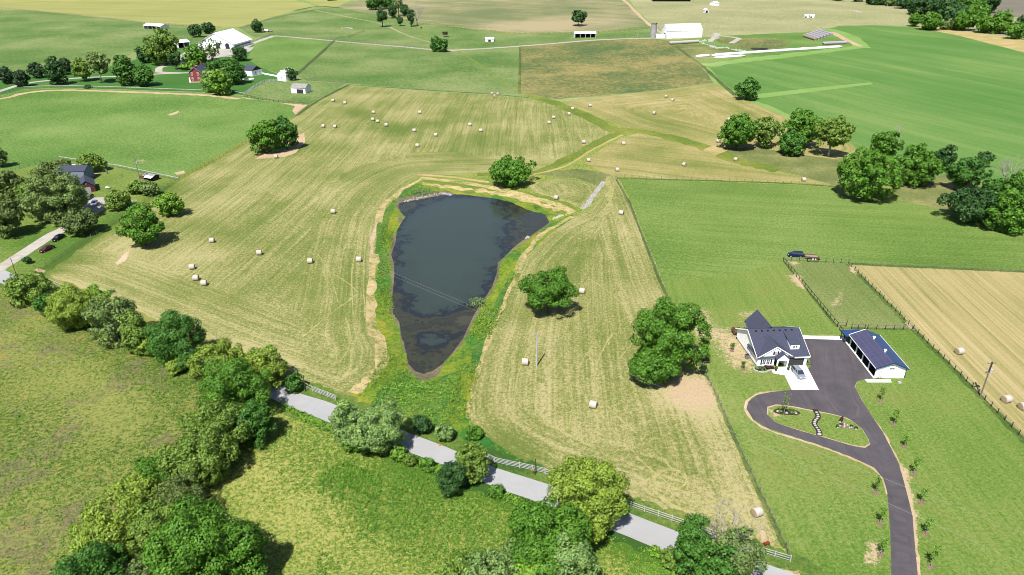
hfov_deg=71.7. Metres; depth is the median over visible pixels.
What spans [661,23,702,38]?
barn
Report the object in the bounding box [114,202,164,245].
tree
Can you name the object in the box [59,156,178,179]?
fence
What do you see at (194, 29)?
tree
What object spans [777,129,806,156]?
tree
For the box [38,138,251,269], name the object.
fence
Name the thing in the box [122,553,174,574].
tree
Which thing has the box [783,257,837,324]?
fence
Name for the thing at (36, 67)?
tree
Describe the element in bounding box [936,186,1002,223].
tree
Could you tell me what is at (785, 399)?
sapling
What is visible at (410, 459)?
shrub
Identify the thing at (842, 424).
flower bed
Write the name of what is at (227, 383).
tree
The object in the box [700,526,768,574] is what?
tree
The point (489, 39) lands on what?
hut
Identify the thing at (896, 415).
sapling
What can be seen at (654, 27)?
silo
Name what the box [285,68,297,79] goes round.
tree
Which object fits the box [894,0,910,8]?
tree
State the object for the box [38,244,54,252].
car
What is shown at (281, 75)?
outbuilding
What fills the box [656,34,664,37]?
lean to shed
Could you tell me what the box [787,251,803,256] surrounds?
car
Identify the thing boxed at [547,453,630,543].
tree
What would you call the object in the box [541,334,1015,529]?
power line
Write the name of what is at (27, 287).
tree
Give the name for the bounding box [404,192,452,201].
shore stones
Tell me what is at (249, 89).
fence
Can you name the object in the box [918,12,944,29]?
tree
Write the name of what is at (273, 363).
tree
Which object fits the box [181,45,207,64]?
tree
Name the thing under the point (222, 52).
farm lane
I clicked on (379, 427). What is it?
tree
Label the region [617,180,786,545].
fence
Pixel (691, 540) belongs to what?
tree
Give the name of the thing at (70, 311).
tree
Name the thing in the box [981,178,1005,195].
tree
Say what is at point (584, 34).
open shed
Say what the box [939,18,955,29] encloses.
tree
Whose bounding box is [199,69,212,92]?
tree
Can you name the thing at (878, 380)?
concrete slab
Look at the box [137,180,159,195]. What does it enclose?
bush
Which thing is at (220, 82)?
tree
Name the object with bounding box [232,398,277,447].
tree
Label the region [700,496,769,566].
dead tree
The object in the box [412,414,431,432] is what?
bush
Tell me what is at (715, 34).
rubble
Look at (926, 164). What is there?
tree
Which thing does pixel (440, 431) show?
bush
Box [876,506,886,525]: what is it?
sapling
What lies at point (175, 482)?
tree
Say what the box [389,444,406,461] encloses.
bush
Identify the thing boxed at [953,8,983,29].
tree
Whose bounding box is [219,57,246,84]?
tree
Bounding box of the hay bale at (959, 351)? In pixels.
[954,347,964,354]
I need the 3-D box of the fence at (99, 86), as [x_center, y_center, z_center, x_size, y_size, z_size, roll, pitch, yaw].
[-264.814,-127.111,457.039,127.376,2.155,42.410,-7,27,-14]
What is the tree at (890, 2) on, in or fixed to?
on the ground
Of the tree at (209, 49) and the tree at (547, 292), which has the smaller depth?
the tree at (547, 292)
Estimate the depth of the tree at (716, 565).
103.57 m
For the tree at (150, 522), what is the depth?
109.10 m
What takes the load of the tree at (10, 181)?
on the ground
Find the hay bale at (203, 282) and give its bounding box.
[200,280,206,285]
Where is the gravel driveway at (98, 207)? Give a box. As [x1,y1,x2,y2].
[0,197,107,273]
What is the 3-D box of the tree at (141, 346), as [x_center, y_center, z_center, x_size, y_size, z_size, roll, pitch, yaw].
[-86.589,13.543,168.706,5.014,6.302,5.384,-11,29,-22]
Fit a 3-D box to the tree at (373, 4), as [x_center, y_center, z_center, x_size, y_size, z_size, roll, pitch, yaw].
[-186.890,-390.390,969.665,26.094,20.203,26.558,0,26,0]
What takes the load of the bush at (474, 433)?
on the ground
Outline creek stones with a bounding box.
[580,181,605,207]
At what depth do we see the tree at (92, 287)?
186.83 m
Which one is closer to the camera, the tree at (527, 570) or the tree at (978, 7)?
the tree at (527, 570)
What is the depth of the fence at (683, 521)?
121.84 m
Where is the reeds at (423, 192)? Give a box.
[407,187,433,195]
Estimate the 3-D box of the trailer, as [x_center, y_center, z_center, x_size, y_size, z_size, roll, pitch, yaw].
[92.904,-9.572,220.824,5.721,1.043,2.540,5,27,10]
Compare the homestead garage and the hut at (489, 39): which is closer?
the homestead garage
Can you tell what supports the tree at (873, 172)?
on the ground
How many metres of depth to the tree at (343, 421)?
135.35 m
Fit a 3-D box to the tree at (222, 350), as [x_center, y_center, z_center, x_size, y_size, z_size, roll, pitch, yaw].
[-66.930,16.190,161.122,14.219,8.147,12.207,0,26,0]
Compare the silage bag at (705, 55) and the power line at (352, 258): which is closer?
the power line at (352, 258)
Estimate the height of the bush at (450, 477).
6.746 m
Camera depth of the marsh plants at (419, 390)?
155.73 m
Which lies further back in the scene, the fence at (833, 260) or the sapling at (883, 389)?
the fence at (833, 260)
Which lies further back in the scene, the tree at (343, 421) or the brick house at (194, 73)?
the brick house at (194, 73)
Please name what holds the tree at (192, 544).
on the ground
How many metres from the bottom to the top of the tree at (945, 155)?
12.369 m
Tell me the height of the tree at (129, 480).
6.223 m
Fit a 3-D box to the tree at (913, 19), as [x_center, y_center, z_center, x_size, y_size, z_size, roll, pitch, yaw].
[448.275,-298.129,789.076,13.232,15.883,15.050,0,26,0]
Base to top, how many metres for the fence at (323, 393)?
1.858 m
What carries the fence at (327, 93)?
on the ground
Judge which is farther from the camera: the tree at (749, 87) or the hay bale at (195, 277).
the tree at (749, 87)
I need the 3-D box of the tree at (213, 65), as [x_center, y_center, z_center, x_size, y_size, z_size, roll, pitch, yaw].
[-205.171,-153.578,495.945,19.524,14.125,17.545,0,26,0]
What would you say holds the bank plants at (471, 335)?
on the ground
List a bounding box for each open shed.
[143,23,169,29]
[573,32,595,37]
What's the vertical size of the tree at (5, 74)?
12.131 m
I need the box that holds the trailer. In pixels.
[803,254,819,259]
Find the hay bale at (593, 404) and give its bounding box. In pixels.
[589,400,597,408]
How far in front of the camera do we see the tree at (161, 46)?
534.40 m
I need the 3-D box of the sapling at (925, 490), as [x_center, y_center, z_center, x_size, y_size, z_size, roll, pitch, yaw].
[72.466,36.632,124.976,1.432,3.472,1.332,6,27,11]
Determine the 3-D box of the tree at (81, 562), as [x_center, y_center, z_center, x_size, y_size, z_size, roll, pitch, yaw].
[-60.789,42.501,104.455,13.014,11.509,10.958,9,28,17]
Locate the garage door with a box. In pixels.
[786,358,803,365]
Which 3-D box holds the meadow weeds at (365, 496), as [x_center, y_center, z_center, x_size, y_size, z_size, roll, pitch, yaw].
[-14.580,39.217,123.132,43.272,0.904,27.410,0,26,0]
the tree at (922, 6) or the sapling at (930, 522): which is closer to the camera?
the sapling at (930, 522)
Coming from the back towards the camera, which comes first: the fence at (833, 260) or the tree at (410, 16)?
the tree at (410, 16)
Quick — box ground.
[0,0,1023,574]
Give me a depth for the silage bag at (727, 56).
591.30 m
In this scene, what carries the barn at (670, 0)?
on the ground
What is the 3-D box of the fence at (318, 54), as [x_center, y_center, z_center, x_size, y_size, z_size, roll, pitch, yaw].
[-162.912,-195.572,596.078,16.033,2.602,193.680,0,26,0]
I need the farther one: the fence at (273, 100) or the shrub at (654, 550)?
the fence at (273, 100)
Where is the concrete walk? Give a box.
[803,335,845,339]
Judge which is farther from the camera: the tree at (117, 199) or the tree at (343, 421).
the tree at (117, 199)
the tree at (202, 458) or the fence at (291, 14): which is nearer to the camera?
the tree at (202, 458)
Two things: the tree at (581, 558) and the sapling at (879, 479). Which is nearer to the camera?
the tree at (581, 558)
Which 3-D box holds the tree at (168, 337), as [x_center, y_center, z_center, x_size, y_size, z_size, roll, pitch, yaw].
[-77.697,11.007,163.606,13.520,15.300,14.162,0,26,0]
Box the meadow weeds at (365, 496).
[316,461,532,574]
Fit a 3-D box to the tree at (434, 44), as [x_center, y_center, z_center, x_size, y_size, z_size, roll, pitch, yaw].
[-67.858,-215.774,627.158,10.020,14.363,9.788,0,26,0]
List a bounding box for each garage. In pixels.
[79,175,95,192]
[243,65,261,75]
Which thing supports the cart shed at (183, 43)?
on the ground
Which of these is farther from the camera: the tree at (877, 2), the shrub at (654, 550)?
the tree at (877, 2)
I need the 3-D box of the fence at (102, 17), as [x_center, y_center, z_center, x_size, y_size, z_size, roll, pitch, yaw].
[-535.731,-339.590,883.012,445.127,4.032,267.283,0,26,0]
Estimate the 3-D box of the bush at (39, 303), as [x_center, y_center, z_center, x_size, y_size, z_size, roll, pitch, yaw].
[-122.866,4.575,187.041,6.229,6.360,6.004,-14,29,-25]
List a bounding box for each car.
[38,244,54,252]
[51,234,65,240]
[91,200,97,205]
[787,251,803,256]
[791,365,805,378]
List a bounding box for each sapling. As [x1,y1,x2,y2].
[740,361,745,370]
[782,394,791,414]
[872,474,883,494]
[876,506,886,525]
[877,386,886,402]
[877,538,889,556]
[890,409,900,425]
[901,434,909,448]
[910,457,923,475]
[918,487,927,504]
[921,516,934,536]
[927,545,941,569]
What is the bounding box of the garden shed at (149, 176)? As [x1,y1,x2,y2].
[139,173,159,180]
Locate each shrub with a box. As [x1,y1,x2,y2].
[162,354,184,375]
[402,452,417,465]
[487,483,503,499]
[648,544,662,558]
[659,545,678,569]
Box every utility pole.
[536,332,537,365]
[980,362,995,396]
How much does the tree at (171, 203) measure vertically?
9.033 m
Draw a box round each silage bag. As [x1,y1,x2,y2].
[695,54,709,56]
[711,45,842,55]
[714,55,744,58]
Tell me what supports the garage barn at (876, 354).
on the ground
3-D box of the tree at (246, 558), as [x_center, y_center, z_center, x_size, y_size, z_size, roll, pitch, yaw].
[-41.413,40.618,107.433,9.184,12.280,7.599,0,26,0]
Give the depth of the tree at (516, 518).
112.31 m
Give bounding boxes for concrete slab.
[865,379,890,381]
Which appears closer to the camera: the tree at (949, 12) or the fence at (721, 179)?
the fence at (721, 179)
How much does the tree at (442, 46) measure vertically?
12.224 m
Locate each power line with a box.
[140,162,525,331]
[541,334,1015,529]
[544,339,1018,561]
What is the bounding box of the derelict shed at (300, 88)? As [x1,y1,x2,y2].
[290,83,310,93]
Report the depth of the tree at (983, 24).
728.11 m
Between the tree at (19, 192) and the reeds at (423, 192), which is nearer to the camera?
the tree at (19, 192)
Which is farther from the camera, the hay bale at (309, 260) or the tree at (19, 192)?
the tree at (19, 192)
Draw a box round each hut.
[485,37,493,41]
[710,1,718,5]
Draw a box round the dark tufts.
[0,320,516,574]
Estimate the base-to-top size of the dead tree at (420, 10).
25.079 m
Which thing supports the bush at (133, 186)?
on the ground
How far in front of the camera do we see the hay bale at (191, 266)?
213.14 m
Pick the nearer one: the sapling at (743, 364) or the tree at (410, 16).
the sapling at (743, 364)
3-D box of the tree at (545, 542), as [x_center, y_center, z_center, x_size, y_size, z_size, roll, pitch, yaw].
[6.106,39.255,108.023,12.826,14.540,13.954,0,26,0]
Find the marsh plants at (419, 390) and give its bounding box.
[375,369,461,426]
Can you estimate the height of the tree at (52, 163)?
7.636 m
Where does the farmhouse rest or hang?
on the ground
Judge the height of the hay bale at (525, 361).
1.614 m
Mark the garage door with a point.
(792, 361)
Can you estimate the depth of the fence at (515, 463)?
133.94 m
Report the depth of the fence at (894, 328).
180.46 m
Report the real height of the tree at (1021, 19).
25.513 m
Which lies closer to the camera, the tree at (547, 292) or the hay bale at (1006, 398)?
the hay bale at (1006, 398)
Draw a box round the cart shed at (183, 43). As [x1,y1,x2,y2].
[174,39,189,47]
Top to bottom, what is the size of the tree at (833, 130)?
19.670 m
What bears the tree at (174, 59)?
on the ground
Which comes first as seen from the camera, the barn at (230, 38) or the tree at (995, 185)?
the tree at (995, 185)
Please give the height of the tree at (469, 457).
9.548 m
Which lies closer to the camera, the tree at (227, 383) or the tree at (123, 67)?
the tree at (227, 383)
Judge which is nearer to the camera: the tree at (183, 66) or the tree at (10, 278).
the tree at (10, 278)
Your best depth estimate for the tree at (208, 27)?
709.16 m
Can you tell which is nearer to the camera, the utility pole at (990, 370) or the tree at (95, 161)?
the utility pole at (990, 370)
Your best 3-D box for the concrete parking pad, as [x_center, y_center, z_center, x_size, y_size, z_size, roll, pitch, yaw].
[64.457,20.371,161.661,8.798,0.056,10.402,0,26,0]
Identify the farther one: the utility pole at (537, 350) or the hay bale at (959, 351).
the hay bale at (959, 351)
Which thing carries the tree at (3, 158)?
on the ground
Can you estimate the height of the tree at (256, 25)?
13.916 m
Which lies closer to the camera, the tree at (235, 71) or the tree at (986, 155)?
the tree at (986, 155)
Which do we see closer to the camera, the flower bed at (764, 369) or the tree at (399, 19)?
the flower bed at (764, 369)
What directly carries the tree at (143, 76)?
on the ground
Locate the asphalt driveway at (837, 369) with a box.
[747,339,917,574]
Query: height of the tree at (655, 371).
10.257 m
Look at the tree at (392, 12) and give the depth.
866.92 m
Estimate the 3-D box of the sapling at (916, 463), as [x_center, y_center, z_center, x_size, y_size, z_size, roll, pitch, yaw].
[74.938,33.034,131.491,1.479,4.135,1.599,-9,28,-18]
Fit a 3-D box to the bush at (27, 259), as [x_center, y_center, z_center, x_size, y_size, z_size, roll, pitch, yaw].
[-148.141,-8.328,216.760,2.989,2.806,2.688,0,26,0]
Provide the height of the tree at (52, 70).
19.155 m
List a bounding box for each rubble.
[699,33,719,41]
[702,42,745,51]
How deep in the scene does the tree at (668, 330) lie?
156.14 m
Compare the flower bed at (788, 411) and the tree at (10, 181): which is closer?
the flower bed at (788, 411)
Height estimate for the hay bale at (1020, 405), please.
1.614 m
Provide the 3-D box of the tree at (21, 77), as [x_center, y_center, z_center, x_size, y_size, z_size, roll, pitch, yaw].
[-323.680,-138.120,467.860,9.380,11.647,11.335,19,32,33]
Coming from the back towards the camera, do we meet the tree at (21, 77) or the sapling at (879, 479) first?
the tree at (21, 77)
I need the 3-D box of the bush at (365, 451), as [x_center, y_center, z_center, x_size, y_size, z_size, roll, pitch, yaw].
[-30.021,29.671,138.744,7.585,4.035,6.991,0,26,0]
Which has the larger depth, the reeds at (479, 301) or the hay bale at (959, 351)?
the reeds at (479, 301)
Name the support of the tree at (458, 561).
on the ground
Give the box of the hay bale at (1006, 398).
[1001,395,1012,402]
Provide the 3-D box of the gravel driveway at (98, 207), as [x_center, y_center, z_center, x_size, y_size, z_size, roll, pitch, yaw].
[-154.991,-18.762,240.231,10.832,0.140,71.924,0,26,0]
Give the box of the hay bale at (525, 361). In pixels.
[522,358,528,364]
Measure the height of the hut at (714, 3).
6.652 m
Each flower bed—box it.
[753,365,774,372]
[773,408,799,414]
[836,416,857,429]
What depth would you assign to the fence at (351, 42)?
672.19 m
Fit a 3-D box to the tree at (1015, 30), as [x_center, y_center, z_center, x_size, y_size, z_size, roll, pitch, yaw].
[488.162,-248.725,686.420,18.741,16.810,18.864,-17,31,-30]
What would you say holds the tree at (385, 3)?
on the ground
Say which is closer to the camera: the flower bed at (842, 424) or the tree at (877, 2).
the flower bed at (842, 424)
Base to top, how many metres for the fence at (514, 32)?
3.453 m
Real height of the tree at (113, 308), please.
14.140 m
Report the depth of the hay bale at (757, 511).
122.39 m
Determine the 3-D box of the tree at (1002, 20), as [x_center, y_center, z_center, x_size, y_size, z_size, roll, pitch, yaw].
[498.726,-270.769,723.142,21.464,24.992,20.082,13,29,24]
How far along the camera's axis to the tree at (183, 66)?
524.33 m
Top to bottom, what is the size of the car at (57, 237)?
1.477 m
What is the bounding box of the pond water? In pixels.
[391,194,548,373]
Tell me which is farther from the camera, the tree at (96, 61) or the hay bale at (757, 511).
the tree at (96, 61)
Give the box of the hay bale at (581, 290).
[579,288,584,293]
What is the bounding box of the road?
[0,271,794,574]
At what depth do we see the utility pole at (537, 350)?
163.87 m
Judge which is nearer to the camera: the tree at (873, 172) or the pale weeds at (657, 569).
the pale weeds at (657, 569)
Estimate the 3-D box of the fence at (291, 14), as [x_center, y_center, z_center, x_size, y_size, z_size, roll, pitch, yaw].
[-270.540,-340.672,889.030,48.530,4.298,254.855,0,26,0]
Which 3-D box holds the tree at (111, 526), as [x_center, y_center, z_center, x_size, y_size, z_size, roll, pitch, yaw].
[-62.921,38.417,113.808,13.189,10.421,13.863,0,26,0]
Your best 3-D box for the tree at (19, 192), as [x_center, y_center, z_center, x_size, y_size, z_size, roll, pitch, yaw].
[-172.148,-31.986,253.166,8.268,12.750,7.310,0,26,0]
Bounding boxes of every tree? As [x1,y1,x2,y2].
[0,66,14,83]
[0,148,8,166]
[0,170,25,207]
[0,197,24,237]
[3,270,56,307]
[3,273,25,289]
[12,69,30,86]
[13,183,34,212]
[15,163,88,222]
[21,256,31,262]
[26,62,42,77]
[41,56,68,84]
[41,159,71,176]
[43,282,108,329]
[50,539,130,574]
[57,207,99,234]
[58,57,71,74]
[68,482,161,562]
[70,57,91,80]
[76,153,107,169]
[81,289,143,347]
[83,283,111,302]
[85,50,110,82]
[103,189,131,209]
[109,55,134,85]
[110,473,165,506]
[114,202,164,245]
[117,310,155,353]
[122,456,173,491]
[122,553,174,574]
[125,497,183,566]
[130,64,153,86]
[134,46,156,62]
[137,333,153,355]
[139,494,246,574]
[141,309,206,369]
[142,27,179,64]
[145,471,206,521]
[151,191,184,215]
[155,422,239,487]
[167,50,180,69]
[175,397,251,460]
[178,60,196,69]
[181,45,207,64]
[186,337,245,377]
[187,24,202,36]
[194,357,271,421]
[197,38,221,60]
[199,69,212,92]
[200,22,215,33]
[204,57,225,71]
[204,68,232,94]
[206,519,269,574]
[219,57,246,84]
[230,46,246,60]
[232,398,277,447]
[243,343,289,388]
[245,119,286,152]
[250,18,263,32]
[271,115,298,148]
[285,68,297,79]
[328,398,364,449]
[348,395,407,455]
[365,0,383,9]
[376,8,387,26]
[380,0,393,7]
[388,3,397,17]
[392,0,402,15]
[396,16,402,23]
[399,4,408,15]
[406,9,414,26]
[410,4,423,25]
[430,35,440,51]
[437,38,447,51]
[440,551,484,574]
[454,440,489,483]
[461,540,519,574]
[488,154,536,187]
[507,496,559,548]
[510,501,592,574]
[510,560,542,574]
[517,266,578,312]
[543,526,601,574]
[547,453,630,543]
[571,10,586,25]
[627,345,683,385]
[629,296,712,368]
[673,512,711,574]
[693,542,745,574]
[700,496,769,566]
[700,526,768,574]
[717,113,758,148]
[734,77,761,99]
[756,116,781,147]
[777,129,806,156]
[778,107,822,142]
[813,115,855,156]
[836,145,912,199]
[865,0,886,4]
[870,131,904,155]
[885,0,895,5]
[890,143,946,187]
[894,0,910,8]
[907,0,934,14]
[908,12,920,26]
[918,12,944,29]
[929,0,961,17]
[934,144,957,167]
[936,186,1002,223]
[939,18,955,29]
[944,2,968,20]
[945,156,993,187]
[953,0,980,7]
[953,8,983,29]
[969,1,991,15]
[975,15,994,32]
[977,151,996,162]
[980,0,1001,11]
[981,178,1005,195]
[982,187,1023,234]
[989,9,1013,33]
[993,156,1023,178]
[1002,169,1023,192]
[1005,21,1023,38]
[1015,14,1023,22]
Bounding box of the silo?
[650,23,657,37]
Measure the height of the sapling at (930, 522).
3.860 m
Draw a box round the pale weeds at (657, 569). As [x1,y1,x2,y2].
[0,317,676,574]
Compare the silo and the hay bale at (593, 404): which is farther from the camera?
the silo
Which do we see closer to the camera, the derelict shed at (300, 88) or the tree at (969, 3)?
the derelict shed at (300, 88)
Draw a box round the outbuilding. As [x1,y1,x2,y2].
[277,67,293,80]
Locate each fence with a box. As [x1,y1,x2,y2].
[0,7,187,25]
[0,85,202,93]
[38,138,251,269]
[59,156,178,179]
[243,79,277,93]
[244,94,305,104]
[246,7,334,26]
[278,36,421,48]
[288,34,429,47]
[298,83,348,113]
[300,39,334,69]
[312,386,335,399]
[405,19,649,33]
[485,454,544,472]
[545,469,791,561]
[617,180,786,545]
[624,175,832,185]
[677,46,735,93]
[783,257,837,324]
[818,258,849,263]
[848,260,1023,435]
[854,261,1020,271]
[867,324,912,329]
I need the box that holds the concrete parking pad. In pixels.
[772,365,818,389]
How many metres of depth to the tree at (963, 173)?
273.43 m
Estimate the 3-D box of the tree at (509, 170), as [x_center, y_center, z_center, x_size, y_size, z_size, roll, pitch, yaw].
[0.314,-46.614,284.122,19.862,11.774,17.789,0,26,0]
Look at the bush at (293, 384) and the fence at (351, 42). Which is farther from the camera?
the fence at (351, 42)
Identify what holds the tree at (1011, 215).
on the ground
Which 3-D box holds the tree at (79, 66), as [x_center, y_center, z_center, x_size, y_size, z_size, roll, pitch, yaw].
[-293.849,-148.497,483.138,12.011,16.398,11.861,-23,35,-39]
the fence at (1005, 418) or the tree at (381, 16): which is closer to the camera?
the fence at (1005, 418)
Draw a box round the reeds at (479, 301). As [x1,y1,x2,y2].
[462,296,488,306]
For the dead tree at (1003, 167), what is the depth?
270.52 m
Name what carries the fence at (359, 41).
on the ground
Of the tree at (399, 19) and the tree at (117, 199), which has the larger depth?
the tree at (399, 19)
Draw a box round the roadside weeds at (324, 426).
[280,400,664,555]
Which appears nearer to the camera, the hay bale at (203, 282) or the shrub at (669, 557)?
the shrub at (669, 557)
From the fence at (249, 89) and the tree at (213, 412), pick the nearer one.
the tree at (213, 412)
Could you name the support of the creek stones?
on the ground
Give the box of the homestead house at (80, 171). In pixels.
[54,165,94,181]
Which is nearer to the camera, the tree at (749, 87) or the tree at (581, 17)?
the tree at (749, 87)
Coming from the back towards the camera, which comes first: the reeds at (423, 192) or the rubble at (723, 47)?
the rubble at (723, 47)
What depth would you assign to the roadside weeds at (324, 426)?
144.23 m
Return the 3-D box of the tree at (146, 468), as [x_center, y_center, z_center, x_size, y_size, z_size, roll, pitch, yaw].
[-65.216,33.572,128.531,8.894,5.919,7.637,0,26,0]
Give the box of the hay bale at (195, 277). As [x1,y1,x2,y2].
[192,275,198,280]
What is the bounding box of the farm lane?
[0,35,741,91]
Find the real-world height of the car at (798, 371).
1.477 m
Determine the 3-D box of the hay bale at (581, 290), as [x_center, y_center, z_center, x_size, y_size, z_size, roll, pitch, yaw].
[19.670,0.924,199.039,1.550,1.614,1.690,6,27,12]
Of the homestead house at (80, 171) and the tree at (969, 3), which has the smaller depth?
the homestead house at (80, 171)
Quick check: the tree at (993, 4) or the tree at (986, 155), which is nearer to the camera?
the tree at (986, 155)
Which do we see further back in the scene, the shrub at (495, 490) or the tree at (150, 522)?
the shrub at (495, 490)
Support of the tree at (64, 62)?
on the ground
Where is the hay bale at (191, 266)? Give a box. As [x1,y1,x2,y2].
[189,264,194,269]
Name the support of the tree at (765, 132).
on the ground
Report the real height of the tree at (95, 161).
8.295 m
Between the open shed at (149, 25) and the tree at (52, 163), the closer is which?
the tree at (52, 163)
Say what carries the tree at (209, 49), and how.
on the ground
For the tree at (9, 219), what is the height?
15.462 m
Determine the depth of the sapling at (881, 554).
114.34 m
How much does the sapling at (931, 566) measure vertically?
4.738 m
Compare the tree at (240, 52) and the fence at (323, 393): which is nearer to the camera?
the fence at (323, 393)
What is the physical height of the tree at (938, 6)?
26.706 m
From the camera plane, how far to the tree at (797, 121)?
331.68 m
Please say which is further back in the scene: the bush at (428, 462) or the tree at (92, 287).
the tree at (92, 287)
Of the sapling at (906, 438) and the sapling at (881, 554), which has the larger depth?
the sapling at (906, 438)
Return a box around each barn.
[198,28,251,48]
[651,0,690,0]
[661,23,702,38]
[840,329,908,377]
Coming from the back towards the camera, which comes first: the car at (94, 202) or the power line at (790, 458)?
the car at (94, 202)
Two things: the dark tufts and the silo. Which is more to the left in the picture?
the dark tufts
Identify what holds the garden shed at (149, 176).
on the ground
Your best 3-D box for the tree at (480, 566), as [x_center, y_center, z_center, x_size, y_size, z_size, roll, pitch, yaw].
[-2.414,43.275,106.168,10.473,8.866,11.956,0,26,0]
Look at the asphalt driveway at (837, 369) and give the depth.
148.27 m
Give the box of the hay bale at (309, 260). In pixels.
[307,258,312,263]
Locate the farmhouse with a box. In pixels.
[731,309,809,368]
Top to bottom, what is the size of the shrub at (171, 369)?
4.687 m
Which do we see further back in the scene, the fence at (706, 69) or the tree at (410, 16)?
the tree at (410, 16)
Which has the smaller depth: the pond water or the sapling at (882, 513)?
the sapling at (882, 513)
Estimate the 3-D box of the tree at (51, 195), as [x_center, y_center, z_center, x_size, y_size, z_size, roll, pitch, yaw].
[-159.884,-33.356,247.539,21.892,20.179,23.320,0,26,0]
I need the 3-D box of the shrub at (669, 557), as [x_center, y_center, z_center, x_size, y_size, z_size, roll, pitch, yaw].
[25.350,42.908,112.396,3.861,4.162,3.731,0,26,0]
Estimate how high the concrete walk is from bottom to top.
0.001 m
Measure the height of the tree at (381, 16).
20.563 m
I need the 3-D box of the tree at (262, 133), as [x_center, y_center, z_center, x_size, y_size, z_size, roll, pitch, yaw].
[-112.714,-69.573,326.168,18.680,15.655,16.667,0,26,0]
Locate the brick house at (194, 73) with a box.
[189,61,205,82]
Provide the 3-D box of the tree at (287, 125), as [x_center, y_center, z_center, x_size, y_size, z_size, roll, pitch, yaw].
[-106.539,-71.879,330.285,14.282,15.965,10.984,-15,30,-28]
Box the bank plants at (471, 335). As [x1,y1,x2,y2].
[359,222,520,423]
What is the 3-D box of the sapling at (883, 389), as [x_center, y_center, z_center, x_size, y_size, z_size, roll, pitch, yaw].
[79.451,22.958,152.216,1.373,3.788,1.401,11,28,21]
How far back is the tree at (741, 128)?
326.67 m
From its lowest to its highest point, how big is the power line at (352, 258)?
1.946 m
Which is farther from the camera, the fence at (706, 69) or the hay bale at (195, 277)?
the fence at (706, 69)
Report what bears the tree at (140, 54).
on the ground
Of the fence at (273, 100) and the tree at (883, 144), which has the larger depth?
the fence at (273, 100)
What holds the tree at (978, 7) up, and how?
on the ground
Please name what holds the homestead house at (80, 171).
on the ground
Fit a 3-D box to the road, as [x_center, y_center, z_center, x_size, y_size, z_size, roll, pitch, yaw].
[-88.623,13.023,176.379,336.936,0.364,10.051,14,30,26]
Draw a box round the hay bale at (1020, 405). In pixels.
[1017,402,1023,409]
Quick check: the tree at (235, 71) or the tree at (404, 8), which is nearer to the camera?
the tree at (235, 71)
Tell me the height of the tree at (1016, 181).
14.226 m
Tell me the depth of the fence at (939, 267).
213.97 m
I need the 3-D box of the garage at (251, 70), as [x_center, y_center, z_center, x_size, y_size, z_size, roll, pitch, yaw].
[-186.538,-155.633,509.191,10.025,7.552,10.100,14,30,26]
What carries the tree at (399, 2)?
on the ground
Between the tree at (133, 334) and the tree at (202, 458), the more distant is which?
the tree at (133, 334)
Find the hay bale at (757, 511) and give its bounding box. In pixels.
[751,506,763,517]
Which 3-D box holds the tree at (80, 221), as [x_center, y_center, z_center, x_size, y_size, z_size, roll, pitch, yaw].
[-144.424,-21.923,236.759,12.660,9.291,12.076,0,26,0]
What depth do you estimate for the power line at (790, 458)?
128.02 m
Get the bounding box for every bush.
[31,292,57,314]
[126,180,143,193]
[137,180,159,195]
[284,372,302,393]
[340,436,374,454]
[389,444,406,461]
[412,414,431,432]
[419,457,434,472]
[434,422,454,441]
[436,460,467,496]
[464,424,483,440]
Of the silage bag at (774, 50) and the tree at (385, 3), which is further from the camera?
the tree at (385, 3)
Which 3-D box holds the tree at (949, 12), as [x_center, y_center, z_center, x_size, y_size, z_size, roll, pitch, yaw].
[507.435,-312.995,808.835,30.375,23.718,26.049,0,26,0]

